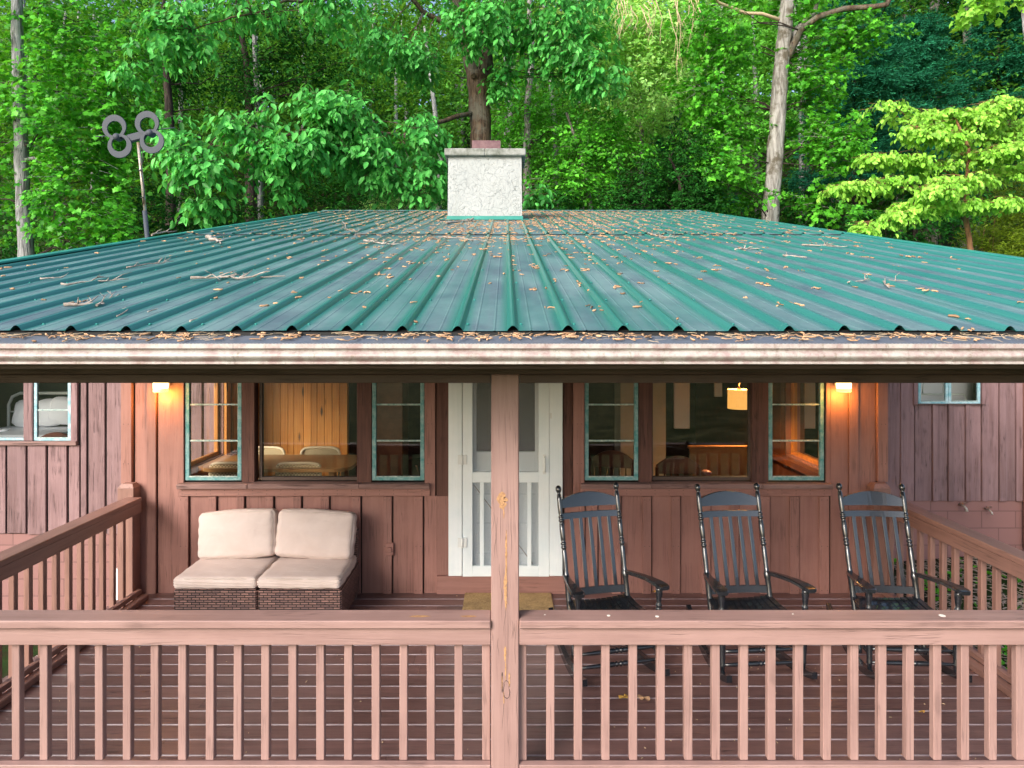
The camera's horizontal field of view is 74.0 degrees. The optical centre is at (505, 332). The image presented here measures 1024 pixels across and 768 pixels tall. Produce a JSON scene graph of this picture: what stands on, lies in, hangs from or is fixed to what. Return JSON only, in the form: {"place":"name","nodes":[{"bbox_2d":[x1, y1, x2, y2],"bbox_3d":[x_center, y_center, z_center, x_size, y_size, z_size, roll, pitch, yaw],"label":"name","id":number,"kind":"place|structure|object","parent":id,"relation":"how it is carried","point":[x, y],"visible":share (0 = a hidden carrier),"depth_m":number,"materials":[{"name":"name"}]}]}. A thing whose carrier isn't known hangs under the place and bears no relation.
{"place":"outdoors","nodes":[
{"label":"outdoors","id":0,"kind":"place"},
{"bbox_2d":[2,0,991,107],"label":"sky","id":1,"kind":"structure","parent":0,"point":[10,0],"materials":[{"name":"white"}]},
{"bbox_2d":[0,103,1023,678],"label":"ground","id":2,"kind":"structure","parent":0,"point":[4,647],"depth_m":35.95,"materials":[{"name":"green plant"}]},
{"bbox_2d":[0,199,78,259],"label":"dark shrub","id":3,"kind":"object","parent":2,"relation":"on","point":[13,248],"visible":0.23,"depth_m":19.80,"materials":[{"name":"green plant"}]},
{"bbox_2d":[0,0,170,256],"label":"tulip tree","id":4,"kind":"object","parent":2,"relation":"on","point":[101,228],"visible":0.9,"depth_m":15.84,"materials":[{"name":"green plant"}]},
{"bbox_2d":[116,568,116,599],"bbox_3d":[-4.690,3.125,7.758,0.128,0.679,0.639,0,0,30],"label":"drain pipe","id":5,"kind":"object","parent":2,"relation":"on","point":[116,583],"visible":0.03,"depth_m":7.99,"materials":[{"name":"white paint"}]},
{"bbox_2d":[81,183,204,241],"bbox_3d":[-10.045,-0.304,19.011,3.260,7.775,2.668,0,0,0],"label":"dark shrub","id":6,"kind":"object","parent":2,"relation":"on","point":[163,227],"visible":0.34,"depth_m":18.76,"materials":[{"name":"green plant"}]},
{"bbox_2d":[77,0,281,233],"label":"crooked tree","id":7,"kind":"object","parent":2,"relation":"on","point":[169,95],"visible":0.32,"depth_m":23.95,"materials":[{"name":"green plant"}]},
{"bbox_2d":[143,186,274,234],"bbox_3d":[-8.540,-0.591,19.974,3.831,7.350,2.804,0,0,0],"label":"dark shrub","id":8,"kind":"object","parent":2,"relation":"on","point":[229,218],"visible":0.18,"depth_m":19.84,"materials":[{"name":"green plant"}]},
{"bbox_2d":[188,0,445,221],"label":"dark forked tree","id":9,"kind":"object","parent":2,"relation":"on","point":[288,36],"visible":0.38,"depth_m":25.69,"materials":[{"name":"green plant"}]},
{"bbox_2d":[284,175,399,216],"bbox_3d":[-4.884,-1.227,20.990,3.694,7.301,2.738,0,0,-21],"label":"dark shrub","id":10,"kind":"object","parent":2,"relation":"on","point":[341,201],"visible":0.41,"depth_m":20.66,"materials":[{"name":"green plant"}]},
{"bbox_2d":[105,0,635,228],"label":"broad leaved tree","id":11,"kind":"object","parent":2,"relation":"on","point":[482,32],"visible":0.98,"depth_m":15.69,"materials":[{"name":"green plant"}]},
{"bbox_2d":[356,183,446,209],"bbox_3d":[-2.408,-0.205,16.972,2.662,7.109,1.830,0,0,0],"label":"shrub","id":12,"kind":"object","parent":2,"relation":"on","point":[392,203],"visible":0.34,"depth_m":16.94,"materials":[{"name":"green plant"}]},
{"bbox_2d":[0,140,1023,609],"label":"cabin","id":13,"kind":"object","parent":2,"relation":"on","point":[428,530],"visible":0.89,"depth_m":6.00,"materials":[{"name":"brown"}]},
{"bbox_2d":[0,383,67,427],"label":"bedroom interior","id":14,"kind":"object","parent":13,"relation":"in","point":[8,391],"depth_m":10.60,"materials":[{"name":"green"}]},
{"bbox_2d":[0,392,67,437],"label":"iron bed","id":15,"kind":"object","parent":14,"relation":"on","point":[49,421],"visible":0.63,"depth_m":9.32,"materials":[{"name":"white"}]},
{"bbox_2d":[42,432,67,436],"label":"bedroom chair","id":16,"kind":"object","parent":14,"relation":"on","point":[56,434],"visible":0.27,"depth_m":8.59,"materials":[{"name":"brown wood"}]},
{"bbox_2d":[40,272,68,279],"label":"fallen twig","id":17,"kind":"object","parent":13,"relation":"on","point":[53,277],"visible":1,"depth_m":4.27,"materials":[{"name":"wood"}]},
{"bbox_2d":[63,295,104,305],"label":"fallen twig","id":18,"kind":"object","parent":13,"relation":"on","point":[76,304],"visible":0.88,"depth_m":3.34,"materials":[{"name":"brown wood"}]},
{"bbox_2d":[61,272,130,285],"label":"fallen twig","id":19,"kind":"object","parent":13,"relation":"on","point":[98,276],"visible":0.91,"depth_m":4.13,"materials":[{"name":"brown wood"}]},
{"bbox_2d":[95,291,120,305],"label":"fallen twig","id":20,"kind":"object","parent":13,"relation":"on","point":[99,303],"visible":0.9,"depth_m":3.41,"materials":[{"name":"wood"}]},
{"bbox_2d":[95,111,174,237],"bbox_3d":[-3.982,-1.102,7.284,0.856,2.536,0.092,0,0,0],"label":"tv antenna","id":21,"kind":"object","parent":13,"relation":"attached to","point":[140,136],"visible":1,"depth_m":7.26,"materials":[{"name":"grey metal"}]},
{"bbox_2d":[126,257,170,267],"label":"fallen twig","id":22,"kind":"object","parent":13,"relation":"on","point":[135,265],"visible":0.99,"depth_m":5.00,"materials":[{"name":"wood"}]},
{"bbox_2d":[153,383,170,391],"bbox_3d":[-3.013,0.433,5.937,0.124,0.170,0.138,0,0,0],"label":"wall lamp","id":23,"kind":"object","parent":13,"relation":"attached to","point":[160,387],"visible":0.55,"depth_m":5.88,"materials":[{"name":"white glass"}]},
{"bbox_2d":[151,227,176,235],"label":"fallen twig","id":24,"kind":"object","parent":13,"relation":"on","point":[157,232],"visible":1,"depth_m":7.95,"materials":[{"name":"wood"}]},
{"bbox_2d":[191,383,218,465],"bbox_3d":[-3.390,0.795,7.215,0.040,1.270,1.530,0,0,0],"label":"side window","id":25,"kind":"structure","parent":13,"relation":"in","point":[216,385],"depth_m":7.94,"materials":[{"name":"brown wood"}]},
{"bbox_2d":[205,235,222,243],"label":"fallen twig","id":26,"kind":"object","parent":13,"relation":"on","point":[210,237],"visible":0.98,"depth_m":7.10,"materials":[{"name":"beige wood"}]},
{"bbox_2d":[190,270,284,279],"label":"fallen twig","id":27,"kind":"object","parent":13,"relation":"on","point":[221,276],"visible":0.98,"depth_m":4.27,"materials":[{"name":"brown wood"}]},
{"bbox_2d":[176,383,429,488],"bbox_3d":[-1.781,0.827,6.043,2.222,1.094,0.175,0,0,0],"label":"window","id":28,"kind":"structure","parent":13,"relation":"in","point":[247,404],"depth_m":6.03,"materials":[{"name":"brown wood"}]},
{"bbox_2d":[334,221,377,236],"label":"fallen twig","id":29,"kind":"object","parent":13,"relation":"on","point":[352,230],"visible":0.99,"depth_m":7.97,"materials":[{"name":"wood"}]},
{"bbox_2d":[363,238,400,244],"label":"fallen twig","id":30,"kind":"object","parent":13,"relation":"on","point":[386,242],"visible":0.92,"depth_m":6.70,"materials":[{"name":"wood"}]},
{"bbox_2d":[446,218,476,223],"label":"fallen twig","id":31,"kind":"object","parent":13,"relation":"on","point":[450,222],"visible":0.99,"depth_m":10.17,"materials":[{"name":"wood"}]},
{"bbox_2d":[438,236,496,243],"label":"fallen twig","id":32,"kind":"object","parent":13,"relation":"on","point":[464,238],"visible":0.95,"depth_m":7.28,"materials":[{"name":"wood"}]},
{"bbox_2d":[448,383,562,576],"bbox_3d":[-0.003,1.107,6.005,1.008,2.114,0.111,0,0,0],"label":"screen door","id":33,"kind":"structure","parent":13,"relation":"in","point":[549,474],"depth_m":6.00,"materials":[{"name":"white paint"}]},
{"bbox_2d":[473,383,537,564],"bbox_3d":[-0.002,1.135,6.110,0.766,2.050,0.040,0,0,0],"label":"inner door","id":34,"kind":"structure","parent":13,"relation":"in","point":[528,460],"depth_m":6.09,"materials":[{"name":"white wood"}]},
{"bbox_2d":[198,374,817,477],"bbox_3d":[-0.013,0.955,9.080,6.603,2.610,5.840,0,0,0],"label":"room interior","id":35,"kind":"object","parent":13,"relation":"attached to","point":[298,417],"visible":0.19,"depth_m":9.00,"materials":[{"name":"brown wood"}]},
{"bbox_2d":[209,462,237,475],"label":"cane chair","id":36,"kind":"object","parent":35,"relation":"on","point":[224,464],"visible":0.22,"depth_m":7.00,"materials":[{"name":"beige wicker"}]},
{"bbox_2d":[258,446,284,479],"bbox_3d":[-2.810,1.743,7.723,0.482,0.826,0.485,0,0,0],"label":"cane chair","id":37,"kind":"object","parent":35,"relation":"on","point":[272,450],"visible":0.16,"depth_m":7.93,"materials":[{"name":"beige"}]},
{"bbox_2d":[203,455,356,475],"bbox_3d":[-2.375,1.776,7.325,1.550,0.772,0.810,0,0,0],"label":"dining table","id":38,"kind":"object","parent":35,"relation":"on","point":[332,465],"visible":0.45,"depth_m":7.26,"materials":[{"name":"brown wood"}]},
{"bbox_2d":[275,462,321,475],"bbox_3d":[-2.140,1.743,7.217,0.482,0.826,0.485,0,0,0],"label":"cane chair","id":39,"kind":"object","parent":35,"relation":"on","point":[298,464],"visible":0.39,"depth_m":7.00,"materials":[{"name":"beige wicker"}]},
{"bbox_2d":[300,446,340,475],"bbox_3d":[-2.160,1.743,7.723,0.482,0.826,0.485,0,0,0],"label":"cane chair","id":40,"kind":"object","parent":35,"relation":"on","point":[321,450],"visible":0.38,"depth_m":7.93,"materials":[{"name":"beige"}]},
{"bbox_2d":[592,450,633,475],"bbox_3d":[1.150,1.675,7.050,0.440,0.970,0.440,0,0,20],"label":"dark chair","id":41,"kind":"object","parent":35,"relation":"on","point":[613,459],"visible":0.47,"depth_m":6.85,"materials":[{"name":"brown wood"}]},
{"bbox_2d":[655,456,700,475],"bbox_3d":[1.660,1.675,6.750,0.440,0.970,0.440,0,0,0],"label":"dark chair","id":42,"kind":"object","parent":35,"relation":"on","point":[677,465],"visible":0.41,"depth_m":6.54,"materials":[{"name":"brown wood"}]},
{"bbox_2d":[687,445,746,475],"bbox_3d":[2.390,1.691,7.135,0.860,0.942,0.430,0,0,0],"label":"wooden bench","id":43,"kind":"object","parent":35,"relation":"on","point":[723,460],"visible":0.26,"depth_m":7.30,"materials":[{"name":"orange wood"}]},
{"bbox_2d":[727,383,746,409],"bbox_3d":[2.574,0.265,7.500,0.244,1.150,0.244,0,0,0],"label":"pendant lamp","id":44,"kind":"object","parent":35,"relation":"hanging from","point":[737,399],"visible":0.73,"depth_m":7.40,"materials":[{"name":"yellow"}]},
{"bbox_2d":[0,593,1023,760],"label":"porch floor","id":45,"kind":"structure","parent":13,"relation":"attached to","point":[472,704],"depth_m":4.22,"materials":[{"name":"paint"}]},
{"bbox_2d":[0,497,148,708],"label":"porch railing","id":46,"kind":"object","parent":45,"relation":"on","point":[27,555],"visible":0.74,"depth_m":4.99,"materials":[{"name":"paint"}]},
{"bbox_2d":[117,482,139,599],"bbox_3d":[-3.305,1.835,5.957,0.140,1.030,0.115,0,0,0],"label":"railing post","id":47,"kind":"object","parent":45,"relation":"on","point":[128,489],"visible":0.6,"depth_m":5.91,"materials":[{"name":"paint"}]},
{"bbox_2d":[173,508,279,609],"bbox_3d":[-2.274,1.906,5.620,0.683,0.808,0.689,0,0,0],"label":"wicker seat","id":48,"kind":"object","parent":45,"relation":"on","point":[238,556],"visible":0.91,"depth_m":5.66,"materials":[{"name":"fabric"}]},
{"bbox_2d":[257,508,358,609],"bbox_3d":[-1.614,1.907,5.620,0.679,0.805,0.689,0,0,0],"label":"wicker seat","id":49,"kind":"object","parent":45,"relation":"on","point":[315,566],"visible":1,"depth_m":5.66,"materials":[{"name":"fabric"}]},
{"bbox_2d":[491,374,518,767],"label":"porch post","id":50,"kind":"object","parent":45,"relation":"on","point":[504,570],"visible":0.99,"depth_m":3.39,"materials":[{"name":"paint"}]},
{"bbox_2d":[0,610,490,767],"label":"porch railing","id":51,"kind":"object","parent":50,"relation":"attached to","point":[128,630],"visible":1,"depth_m":3.43,"materials":[{"name":"paint"}]},
{"bbox_2d":[519,610,1023,767],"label":"porch railing","id":52,"kind":"object","parent":50,"relation":"attached to","point":[908,630],"visible":0.98,"depth_m":3.43,"materials":[{"name":"paint"}]},
{"bbox_2d":[462,593,553,609],"bbox_3d":[0.020,2.300,5.692,0.760,0.017,0.585,0,0,0],"label":"doormat","id":53,"kind":"object","parent":45,"relation":"on","point":[527,601],"visible":0.48,"depth_m":5.79,"materials":[{"name":"beige wicker"}]},
{"bbox_2d":[59,595,975,759],"bbox_3d":[0.097,2.306,4.814,5.984,0.011,2.389,0,0,0],"label":"floor debris","id":54,"kind":"object","parent":45,"relation":"on","point":[637,697],"visible":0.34,"depth_m":4.25,"materials":[{"name":"plant"}]},
{"bbox_2d":[548,482,669,686],"bbox_3d":[0.670,1.721,4.826,0.684,1.179,0.930,0,0,-14],"label":"rocking chair","id":55,"kind":"object","parent":45,"relation":"on","point":[625,601],"visible":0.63,"depth_m":4.90,"materials":[{"name":"black paint"}]},
{"bbox_2d":[618,694,627,698],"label":"fallen leaf","id":56,"kind":"object","parent":45,"relation":"on","point":[623,696],"visible":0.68,"depth_m":4.27,"materials":[{"name":"plant"}]},
{"bbox_2d":[637,694,649,700],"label":"fallen leaf","id":57,"kind":"object","parent":45,"relation":"on","point":[641,697],"visible":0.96,"depth_m":4.26,"materials":[{"name":"beige plant"}]},
{"bbox_2d":[686,483,816,682],"bbox_3d":[1.680,1.721,4.840,0.684,1.179,0.930,0,0,-4],"label":"rocking chair","id":58,"kind":"object","parent":45,"relation":"on","point":[768,601],"visible":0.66,"depth_m":4.91,"materials":[{"name":"black paint"}]},
{"bbox_2d":[867,482,890,597],"bbox_3d":[3.270,1.835,5.957,0.148,1.030,0.115,0,0,0],"label":"railing post","id":59,"kind":"object","parent":45,"relation":"on","point":[879,487],"visible":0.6,"depth_m":5.90,"materials":[{"name":"paint"}]},
{"bbox_2d":[826,483,971,682],"bbox_3d":[2.718,1.721,4.840,0.684,1.179,0.930,0,0,4],"label":"rocking chair","id":60,"kind":"object","parent":45,"relation":"on","point":[868,601],"visible":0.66,"depth_m":4.90,"materials":[{"name":"black paint"}]},
{"bbox_2d":[874,502,1023,698],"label":"porch railing","id":61,"kind":"object","parent":45,"relation":"on","point":[997,555],"visible":0.56,"depth_m":4.86,"materials":[{"name":"paint"}]},
{"bbox_2d":[0,210,1023,335],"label":"roof litter","id":62,"kind":"object","parent":13,"relation":"on","point":[528,212],"visible":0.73,"depth_m":7.88,"materials":[{"name":"brown plant"}]},
{"bbox_2d":[0,331,1023,341],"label":"gutter litter","id":63,"kind":"object","parent":13,"relation":"on","point":[449,337],"visible":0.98,"depth_m":2.77,"materials":[{"name":"brown plant"}]},
{"bbox_2d":[648,232,675,237],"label":"fallen twig","id":64,"kind":"object","parent":13,"relation":"on","point":[661,236],"visible":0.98,"depth_m":7.59,"materials":[{"name":"brown wood"}]},
{"bbox_2d":[580,383,832,488],"bbox_3d":[1.766,0.827,6.043,2.215,1.094,0.175,0,0,0],"label":"window","id":65,"kind":"structure","parent":13,"relation":"in","point":[759,395],"depth_m":6.03,"materials":[{"name":"brown wood"}]},
{"bbox_2d":[734,245,759,249],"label":"fallen twig","id":66,"kind":"object","parent":13,"relation":"on","point":[744,248],"visible":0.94,"depth_m":6.15,"materials":[{"name":"wood"}]},
{"bbox_2d":[783,252,806,257],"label":"fallen twig","id":67,"kind":"object","parent":13,"relation":"on","point":[784,255],"visible":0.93,"depth_m":5.52,"materials":[{"name":"wood"}]},
{"bbox_2d":[791,383,817,464],"bbox_3d":[3.368,0.795,7.215,0.040,1.270,1.530,0,0,0],"label":"side window","id":68,"kind":"structure","parent":13,"relation":"in","point":[804,418],"depth_m":7.66,"materials":[{"name":"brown wood"}]},
{"bbox_2d":[802,241,846,246],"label":"fallen twig","id":69,"kind":"object","parent":13,"relation":"on","point":[825,244],"visible":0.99,"depth_m":6.45,"materials":[{"name":"wood"}]},
{"bbox_2d":[834,383,851,391],"bbox_3d":[2.950,0.433,5.937,0.124,0.170,0.138,0,0,0],"label":"wall lamp","id":70,"kind":"object","parent":13,"relation":"attached to","point":[843,387],"visible":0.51,"depth_m":5.88,"materials":[{"name":"white glass"}]},
{"bbox_2d":[847,273,870,282],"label":"fallen twig","id":71,"kind":"object","parent":13,"relation":"on","point":[861,280],"visible":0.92,"depth_m":4.15,"materials":[{"name":"wood"}]},
{"bbox_2d":[883,273,907,287],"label":"fallen twig","id":72,"kind":"object","parent":13,"relation":"on","point":[885,284],"visible":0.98,"depth_m":4.13,"materials":[{"name":"wood"}]},
{"bbox_2d":[921,383,966,400],"bbox_3d":[5.495,0.859,8.550,0.610,0.638,0.024,0,0,0],"label":"iron bunk","id":73,"kind":"object","parent":13,"relation":"attached to","point":[963,394],"visible":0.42,"depth_m":8.54,"materials":[{"name":"white metal"}]},
{"bbox_2d":[921,383,972,400],"bbox_3d":[6.299,1.330,8.775,5.802,2.960,0.050,0,0,0],"label":"bunk room interior","id":74,"kind":"object","parent":13,"relation":"attached to","point":[966,389],"depth_m":8.75,"materials":[{"name":"white fabric"}]},
{"bbox_2d":[958,502,968,511],"bbox_3d":[5.472,2.083,8.131,0.080,0.108,0.137,0,0,0],"label":"garden tap","id":75,"kind":"object","parent":13,"relation":"attached to","point":[963,505],"visible":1,"depth_m":8.11,"materials":[{"name":"metal"}]},
{"bbox_2d":[984,506,992,514],"bbox_3d":[5.775,2.125,8.134,0.060,0.094,0.132,0,0,0],"label":"garden tap","id":76,"kind":"object","parent":13,"relation":"attached to","point":[988,509],"visible":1,"depth_m":8.11,"materials":[{"name":"metal"}]},
{"bbox_2d":[0,0,1023,253],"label":"wood","id":77,"kind":"object","parent":2,"relation":"on","point":[452,88],"visible":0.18,"depth_m":30.19,"materials":[{"name":"green plant"}]},
{"bbox_2d":[461,0,614,209],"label":"slender tree","id":78,"kind":"object","parent":2,"relation":"on","point":[527,123],"visible":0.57,"depth_m":22.99,"materials":[{"name":"green plant"}]},
{"bbox_2d":[522,182,588,209],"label":"dark shrub","id":79,"kind":"object","parent":2,"relation":"on","point":[564,198],"visible":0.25,"depth_m":18.77,"materials":[{"name":"green plant"}]},
{"bbox_2d":[509,103,664,209],"bbox_3d":[2.504,-2.136,20.007,4.812,9.303,3.500,0,0,0],"label":"layered tree","id":80,"kind":"object","parent":2,"relation":"on","point":[584,137],"visible":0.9,"depth_m":19.41,"materials":[{"name":"green plant"}]},
{"bbox_2d":[534,0,739,199],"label":"pale leaved tree","id":81,"kind":"object","parent":2,"relation":"on","point":[648,67],"visible":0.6,"depth_m":19.80,"materials":[{"name":"green plant"}]},
{"bbox_2d":[583,124,753,215],"bbox_3d":[4.068,-1.273,17.501,4.038,8.290,2.891,0,0,0],"label":"rhododendron shrub","id":82,"kind":"object","parent":2,"relation":"on","point":[685,198],"visible":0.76,"depth_m":17.24,"materials":[{"name":"green plant"}]},
{"bbox_2d":[637,78,748,214],"bbox_3d":[6.912,-5.410,25.754,4.379,8.814,4.222,0,0,32],"label":"pine tree","id":83,"kind":"object","parent":2,"relation":"on","point":[667,127],"visible":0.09,"depth_m":25.54,"materials":[{"name":"green plant"}]},
{"bbox_2d":[657,0,923,228],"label":"maple tree","id":84,"kind":"object","parent":2,"relation":"on","point":[726,41],"visible":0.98,"depth_m":17.83,"materials":[{"name":"green plant"}]},
{"bbox_2d":[608,0,779,79],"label":"bare hanging branch","id":85,"kind":"object","parent":84,"relation":"hanging from","point":[772,17],"visible":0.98,"depth_m":17.32,"materials":[{"name":"plant"}]},
{"bbox_2d":[740,184,851,229],"bbox_3d":[8.487,-1.107,19.995,3.304,6.424,2.718,0,0,0],"label":"dark shrub","id":86,"kind":"object","parent":2,"relation":"on","point":[802,220],"visible":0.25,"depth_m":19.66,"materials":[{"name":"green plant"}]},
{"bbox_2d":[781,0,943,222],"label":"pine tree","id":87,"kind":"object","parent":2,"relation":"on","point":[871,82],"visible":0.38,"depth_m":23.08,"materials":[{"name":"green plant"}]},
{"bbox_2d":[829,199,988,248],"bbox_3d":[9.995,-0.398,17.024,3.701,6.010,2.705,0,0,14],"label":"dark shrub","id":88,"kind":"object","parent":2,"relation":"on","point":[929,226],"visible":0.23,"depth_m":16.55,"materials":[{"name":"green plant"}]},
{"bbox_2d":[833,5,996,241],"bbox_3d":[15.679,-6.658,26.549,5.793,11.295,6.136,0,0,-43],"label":"pine tree","id":89,"kind":"object","parent":2,"relation":"on","point":[930,68],"visible":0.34,"depth_m":25.21,"materials":[{"name":"green plant"}]},
{"bbox_2d":[816,93,1023,249],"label":"dogwood tree","id":90,"kind":"object","parent":2,"relation":"on","point":[931,128],"visible":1,"depth_m":12.07,"materials":[{"name":"green plant"}]},
{"bbox_2d":[879,0,983,237],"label":"tall tree","id":91,"kind":"object","parent":2,"relation":"on","point":[904,15],"visible":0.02,"depth_m":31.94,"materials":[{"name":"green plant"}]},
{"bbox_2d":[877,152,1014,247],"bbox_3d":[12.114,-1.276,18.910,3.080,7.764,3.003,0,0,-43],"label":"dark shrub","id":92,"kind":"object","parent":2,"relation":"on","point":[904,199],"visible":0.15,"depth_m":18.91,"materials":[{"name":"green plant"}]},
{"bbox_2d":[883,0,1010,244],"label":"tall tree","id":93,"kind":"object","parent":2,"relation":"on","point":[951,4],"visible":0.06,"depth_m":29.94,"materials":[{"name":"green plant"}]},
{"bbox_2d":[887,0,1021,248],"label":"tall tree","id":94,"kind":"object","parent":2,"relation":"on","point":[949,9],"visible":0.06,"depth_m":29.07,"materials":[{"name":"green plant"}]},
{"bbox_2d":[894,557,1023,667],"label":"wood chips","id":95,"kind":"object","parent":2,"relation":"on","point":[1003,596],"visible":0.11,"depth_m":7.19,"materials":[{"name":"brown wood"}]},
{"bbox_2d":[894,558,1023,668],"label":"ground weeds","id":96,"kind":"object","parent":2,"relation":"on","point":[948,589],"visible":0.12,"depth_m":7.14,"materials":[{"name":"green plant"}]},
{"bbox_2d":[901,0,1023,250],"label":"pine tree","id":97,"kind":"object","parent":2,"relation":"on","point":[1014,24],"visible":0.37,"depth_m":26.59,"materials":[{"name":"green plant"}]},
{"bbox_2d":[946,178,1023,256],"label":"feathery shrub","id":98,"kind":"object","parent":2,"relation":"on","point":[1010,248],"visible":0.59,"depth_m":13.39,"materials":[{"name":"green plant"}]},
{"bbox_2d":[701,470,711,475],"bbox_3d":[2.091,1.580,7.100,0.130,0.280,0.130,0,0,0],"label":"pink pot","id":99,"kind":"object","parent":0,"point":[706,472],"visible":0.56,"depth_m":7.07,"materials":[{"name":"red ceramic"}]},
{"bbox_2d":[949,0,1023,33],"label":"overhanging branch","id":100,"kind":"object","parent":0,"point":[974,15],"visible":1,"depth_m":12.01,"materials":[{"name":"green plant"}]}
]}

